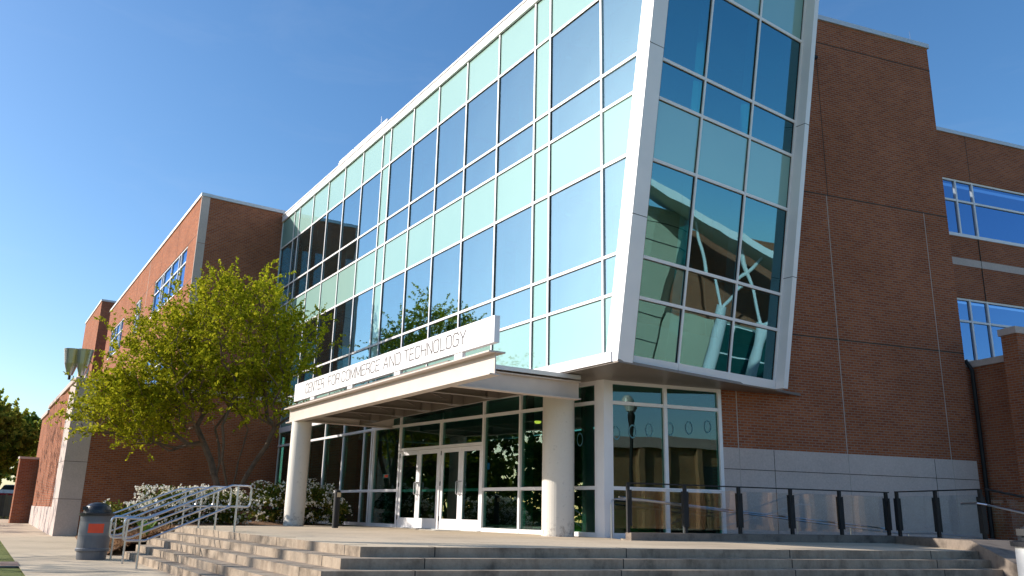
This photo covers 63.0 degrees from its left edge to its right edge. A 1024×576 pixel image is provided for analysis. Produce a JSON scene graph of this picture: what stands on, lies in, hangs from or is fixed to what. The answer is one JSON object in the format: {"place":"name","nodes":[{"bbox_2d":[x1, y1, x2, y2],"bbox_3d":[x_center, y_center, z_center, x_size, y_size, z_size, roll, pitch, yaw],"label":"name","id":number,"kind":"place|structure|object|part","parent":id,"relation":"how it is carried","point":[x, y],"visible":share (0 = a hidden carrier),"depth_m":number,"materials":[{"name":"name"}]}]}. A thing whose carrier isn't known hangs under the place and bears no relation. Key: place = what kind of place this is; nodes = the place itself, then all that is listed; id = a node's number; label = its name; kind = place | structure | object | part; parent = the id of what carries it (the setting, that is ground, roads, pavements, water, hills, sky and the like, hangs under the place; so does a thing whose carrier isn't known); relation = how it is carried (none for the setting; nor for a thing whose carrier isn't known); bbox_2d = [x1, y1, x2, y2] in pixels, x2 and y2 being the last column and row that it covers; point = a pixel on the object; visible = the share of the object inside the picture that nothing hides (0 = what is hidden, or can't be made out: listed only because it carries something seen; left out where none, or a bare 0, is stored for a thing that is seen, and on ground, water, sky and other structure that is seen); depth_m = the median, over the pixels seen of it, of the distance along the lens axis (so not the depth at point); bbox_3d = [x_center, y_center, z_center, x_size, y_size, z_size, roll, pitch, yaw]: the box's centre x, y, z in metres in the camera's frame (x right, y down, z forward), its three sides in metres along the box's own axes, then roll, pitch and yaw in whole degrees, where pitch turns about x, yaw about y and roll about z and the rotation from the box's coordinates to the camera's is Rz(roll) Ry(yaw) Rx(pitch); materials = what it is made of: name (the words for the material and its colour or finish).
{"place":"outdoors","nodes":[
{"label":"outdoors","id":0,"kind":"place"},
{"bbox_2d":[0,519,175,575],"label":"pavement","id":1,"kind":"structure","parent":0,"point":[55,556],"depth_m":18.11,"materials":[{"name":"concrete"}]},
{"bbox_2d":[0,561,19,567],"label":"paver strip","id":2,"kind":"object","parent":1,"relation":"on","point":[4,564],"visible":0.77,"depth_m":15.71,"materials":[{"name":"grey concrete"}]},
{"bbox_2d":[75,502,115,559],"bbox_3d":[-8.987,5.228,18.009,0.720,1.179,0.720,1,-15,0],"label":"litter bin","id":3,"kind":"object","parent":1,"relation":"on","point":[93,539],"visible":0.99,"depth_m":17.77,"materials":[{"name":"grey plastic"}]},
{"bbox_2d":[111,488,197,531],"bbox_3d":[-8.925,5.625,20.248,2.424,1.586,0.042,12,-18,-33],"label":"stair handrail","id":4,"kind":"object","parent":1,"relation":"on","point":[185,489],"visible":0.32,"depth_m":20.55,"materials":[{"name":"silver metal"}]},
{"bbox_2d":[109,487,214,558],"bbox_3d":[-7.974,5.257,18.807,2.430,1.586,0.042,12,-19,-36],"label":"stair handrail","id":5,"kind":"object","parent":1,"relation":"on","point":[115,522],"visible":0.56,"depth_m":18.91,"materials":[{"name":"silver metal"}]},
{"bbox_2d":[109,486,231,563],"bbox_3d":[-7.130,4.930,17.529,2.443,1.585,0.042,14,-19,-38],"label":"stair handrail","id":6,"kind":"object","parent":1,"relation":"on","point":[161,525],"visible":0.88,"depth_m":17.50,"materials":[{"name":"silver metal"}]},
{"bbox_2d":[124,551,223,575],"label":"concrete step","id":7,"kind":"object","parent":1,"relation":"on","point":[176,569],"visible":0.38,"depth_m":14.97,"materials":[{"name":"beige concrete"}]},
{"bbox_2d":[122,484,251,568],"bbox_3d":[-6.263,4.594,16.215,2.455,1.585,0.042,14,-20,-40],"label":"stair handrail","id":8,"kind":"object","parent":1,"relation":"on","point":[142,519],"visible":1,"depth_m":16.14,"materials":[{"name":"silver metal"}]},
{"bbox_2d":[75,521,345,553],"bbox_3d":[-9.603,7.790,26.674,8.069,0.731,13.267,11,-18,-31],"label":"mulch bed","id":9,"kind":"object","parent":1,"relation":"on","point":[254,523],"visible":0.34,"depth_m":23.73,"materials":[{"name":"brown soil"}]},
{"bbox_2d":[103,498,143,533],"bbox_3d":[-10.861,6.389,22.961,1.770,1.217,1.627,1,-15,0],"label":"flowering shrub","id":10,"kind":"object","parent":9,"relation":"on","point":[120,521],"visible":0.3,"depth_m":22.81,"materials":[{"name":"green plant"}]},
{"bbox_2d":[109,523,179,549],"bbox_3d":[-9.842,6.390,21.457,2.779,0.720,4.308,1,-15,0],"label":"pine straw","id":11,"kind":"object","parent":9,"relation":"on","point":[119,543],"visible":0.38,"depth_m":20.80,"materials":[{"name":"plant"}]},
{"bbox_2d":[137,520,156,535],"bbox_3d":[-9.082,5.919,20.720,0.614,0.419,0.561,1,-15,0],"label":"grass tuft","id":12,"kind":"object","parent":9,"relation":"on","point":[147,527],"visible":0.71,"depth_m":20.63,"materials":[{"name":"green plant"}]},
{"bbox_2d":[126,483,227,526],"bbox_3d":[-9.395,6.144,23.509,2.792,1.284,2.428,1,-15,0],"label":"flowering shrub","id":13,"kind":"object","parent":9,"relation":"on","point":[169,488],"visible":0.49,"depth_m":23.04,"materials":[{"name":"white plant"}]},
{"bbox_2d":[44,256,359,512],"bbox_3d":[-10.369,3.181,28.089,10.242,9.283,6.207,1,-15,0],"label":"crape myrtle tree","id":14,"kind":"object","parent":9,"relation":"on","point":[182,379],"visible":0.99,"depth_m":27.70,"materials":[{"name":"green plant"}]},
{"bbox_2d":[186,487,261,524],"bbox_3d":[-8.341,6.210,23.746,1.926,1.126,1.918,14,-20,-40],"label":"flowering shrub","id":15,"kind":"object","parent":9,"relation":"on","point":[226,517],"visible":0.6,"depth_m":23.47,"materials":[{"name":"white plant"}]},
{"bbox_2d":[245,480,286,522],"bbox_3d":[-7.503,6.704,26.104,1.964,1.391,1.942,1,-15,0],"label":"flowering shrub","id":16,"kind":"object","parent":9,"relation":"on","point":[273,496],"visible":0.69,"depth_m":25.75,"materials":[{"name":"white plant"}]},
{"bbox_2d":[280,478,335,524],"bbox_3d":[-6.253,6.658,26.022,1.876,1.450,1.858,-6,-17,25],"label":"flowering shrub","id":17,"kind":"object","parent":9,"relation":"on","point":[317,496],"visible":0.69,"depth_m":25.69,"materials":[{"name":"green plant"}]},
{"bbox_2d":[321,496,352,524],"bbox_3d":[-5.384,6.872,25.693,0.978,0.900,0.949,1,-15,0],"label":"flowering shrub","id":18,"kind":"object","parent":9,"relation":"on","point":[344,509],"visible":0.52,"depth_m":25.56,"materials":[{"name":"green plant"}]},
{"bbox_2d":[135,545,287,575],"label":"concrete step","id":19,"kind":"object","parent":1,"relation":"on","point":[224,568],"visible":0.5,"depth_m":13.96,"materials":[{"name":"beige concrete"}]},
{"bbox_2d":[146,538,1003,575],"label":"concrete step","id":20,"kind":"object","parent":1,"relation":"on","point":[281,566],"visible":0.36,"depth_m":12.17,"materials":[{"name":"beige concrete"}]},
{"bbox_2d":[161,540,945,575],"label":"step joint","id":21,"kind":"object","parent":20,"relation":"on","point":[414,570],"visible":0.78,"depth_m":13.63,"materials":[{"name":"grey concrete"}]},
{"bbox_2d":[160,532,990,568],"bbox_3d":[-1.241,4.727,14.242,17.830,0.552,7.698,-4,-16,19],"label":"concrete step","id":22,"kind":"object","parent":1,"relation":"on","point":[312,557],"visible":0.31,"depth_m":12.36,"materials":[{"name":"beige concrete"}]},
{"bbox_2d":[177,536,937,568],"bbox_3d":[-1.039,4.397,13.824,15.397,0.131,6.058,-4,-16,18],"label":"step joint","id":23,"kind":"object","parent":22,"relation":"on","point":[617,558],"visible":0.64,"depth_m":12.02,"materials":[{"name":"grey concrete"}]},
{"bbox_2d":[626,532,1017,575],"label":"kerb","id":24,"kind":"structure","parent":1,"relation":"on","point":[1000,554],"depth_m":17.12,"materials":[{"name":"concrete"}]},
{"bbox_2d":[619,482,1023,539],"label":"glass guardrail","id":25,"kind":"object","parent":24,"relation":"on","point":[979,502],"visible":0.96,"depth_m":17.87,"materials":[{"name":"black paint"}]},
{"bbox_2d":[1009,526,1023,575],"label":"litter bin","id":26,"kind":"object","parent":1,"relation":"on","point":[1018,545],"visible":1,"depth_m":8.96,"materials":[{"name":"plastic"}]},
{"bbox_2d":[0,521,540,575],"bbox_3d":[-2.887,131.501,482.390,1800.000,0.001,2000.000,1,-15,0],"label":"ground","id":27,"kind":"structure","parent":0,"point":[5,555],"depth_m":15.53,"materials":[{"name":"green plant"}]},
{"bbox_2d":[0,494,12,517],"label":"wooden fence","id":28,"kind":"object","parent":27,"relation":"on","point":[5,503],"visible":0.47,"depth_m":56.92,"materials":[{"name":"brown wood"}]},
{"bbox_2d":[8,0,1023,540],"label":"college building","id":29,"kind":"structure","parent":27,"relation":"on","point":[752,248],"depth_m":22.42,"materials":[{"name":"brown brick"}]},
{"bbox_2d":[64,348,76,379],"bbox_3d":[-16.680,2.864,31.526,0.650,1.150,0.420,1,-15,0],"label":"roof floodlight","id":30,"kind":"object","parent":29,"relation":"on","point":[70,357],"visible":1,"depth_m":31.47,"materials":[{"name":"silver metal"}]},
{"bbox_2d":[76,348,94,376],"bbox_3d":[-16.266,2.892,31.594,0.650,1.150,0.420,1,-15,0],"label":"roof floodlight","id":31,"kind":"object","parent":29,"relation":"on","point":[84,357],"visible":0.81,"depth_m":31.55,"materials":[{"name":"silver metal"}]},
{"bbox_2d":[294,315,499,401],"bbox_3d":[-3.401,2.067,20.511,0.126,0.705,11.560,11,-18,-31],"label":"building sign","id":32,"kind":"object","parent":29,"relation":"on","point":[458,343],"visible":0.99,"depth_m":18.80,"materials":[{"name":"white metal"}]},
{"bbox_2d":[396,450,419,527],"bbox_3d":[-3.071,5.976,24.883,0.205,2.205,1.047,11,-18,-32],"label":"door","id":33,"kind":"structure","parent":29,"relation":"in","point":[401,522],"depth_m":24.88,"materials":[{"name":"white metal"}]},
{"bbox_2d":[415,449,438,528],"bbox_3d":[-2.397,5.778,24.095,1.049,2.205,0.204,-13,-21,43],"label":"door","id":34,"kind":"structure","parent":29,"relation":"in","point":[420,522],"depth_m":24.16,"materials":[{"name":"white metal"}]},
{"bbox_2d":[438,447,461,529],"bbox_3d":[-1.704,5.568,23.264,0.204,2.205,0.962,11,-18,-32],"label":"door","id":35,"kind":"structure","parent":29,"relation":"in","point":[443,523],"depth_m":23.25,"materials":[{"name":"white metal"}]},
{"bbox_2d":[458,445,481,530],"bbox_3d":[-1.087,5.387,22.544,0.954,2.205,0.203,-13,-21,42],"label":"door","id":36,"kind":"structure","parent":29,"relation":"in","point":[463,524],"depth_m":22.60,"materials":[{"name":"white metal"}]},
{"bbox_2d":[574,496,594,531],"bbox_3d":[1.994,5.694,21.044,0.700,0.900,0.900,13,-19,-37],"label":"window","id":37,"kind":"structure","parent":29,"relation":"in","point":[577,520],"depth_m":20.90,"materials":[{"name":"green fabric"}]},
{"bbox_2d":[614,497,655,532],"bbox_3d":[3.056,5.707,21.005,0.700,0.900,0.900,13,-19,-37],"label":"window","id":38,"kind":"structure","parent":29,"relation":"in","point":[643,517],"depth_m":20.75,"materials":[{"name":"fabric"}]},
{"bbox_2d":[0,0,1023,488],"label":"sky","id":39,"kind":"structure","parent":0,"point":[116,116],"materials":[{"name":"blue"}]},
{"bbox_2d":[175,525,978,558],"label":"plaza","id":40,"kind":"structure","parent":0,"point":[366,541],"depth_m":13.98,"materials":[{"name":"concrete"}]},
{"bbox_2d":[332,490,340,527],"bbox_3d":[-4.702,5.917,22.410,0.169,1.000,0.248,8,-16,-23],"label":"bollard light","id":41,"kind":"object","parent":40,"relation":"on","point":[336,508],"visible":0.94,"depth_m":22.38,"materials":[{"name":"black paint"}]},
{"bbox_2d":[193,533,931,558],"bbox_3d":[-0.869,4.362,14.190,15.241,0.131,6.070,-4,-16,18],"label":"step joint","id":42,"kind":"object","parent":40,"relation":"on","point":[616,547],"visible":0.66,"depth_m":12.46,"materials":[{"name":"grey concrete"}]},
{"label":"parking terrain","id":43,"kind":"structure","parent":0,"visible":0},
{"bbox_2d":[0,485,14,494],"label":"parked car","id":44,"kind":"object","parent":43,"relation":"on","point":[6,489],"visible":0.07,"depth_m":86.93,"materials":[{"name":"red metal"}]},
{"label":"windows","id":45,"kind":"part","parent":44,"relation":"part of","materials":[{"name":"black glass"}]},
{"bbox_2d":[0,392,41,484],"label":"oak tree","id":46,"kind":"object","parent":43,"relation":"on","point":[18,437],"visible":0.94,"depth_m":64.10,"materials":[{"name":"green plant"}]},
{"bbox_2d":[0,387,41,481],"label":"oak tree","id":47,"kind":"object","parent":43,"relation":"on","point":[31,418],"visible":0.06,"depth_m":103.63,"materials":[{"name":"green plant"}]},
{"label":"ramp","id":48,"kind":"structure","parent":0,"visible":0},
{"bbox_2d":[610,498,1000,539],"bbox_3d":[7.428,5.931,19.905,11.280,1.510,0.368,6,-16,-18],"label":"ramp handrail","id":49,"kind":"object","parent":48,"relation":"on","point":[849,527],"visible":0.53,"depth_m":19.76,"materials":[{"name":"silver metal"}]}
]}

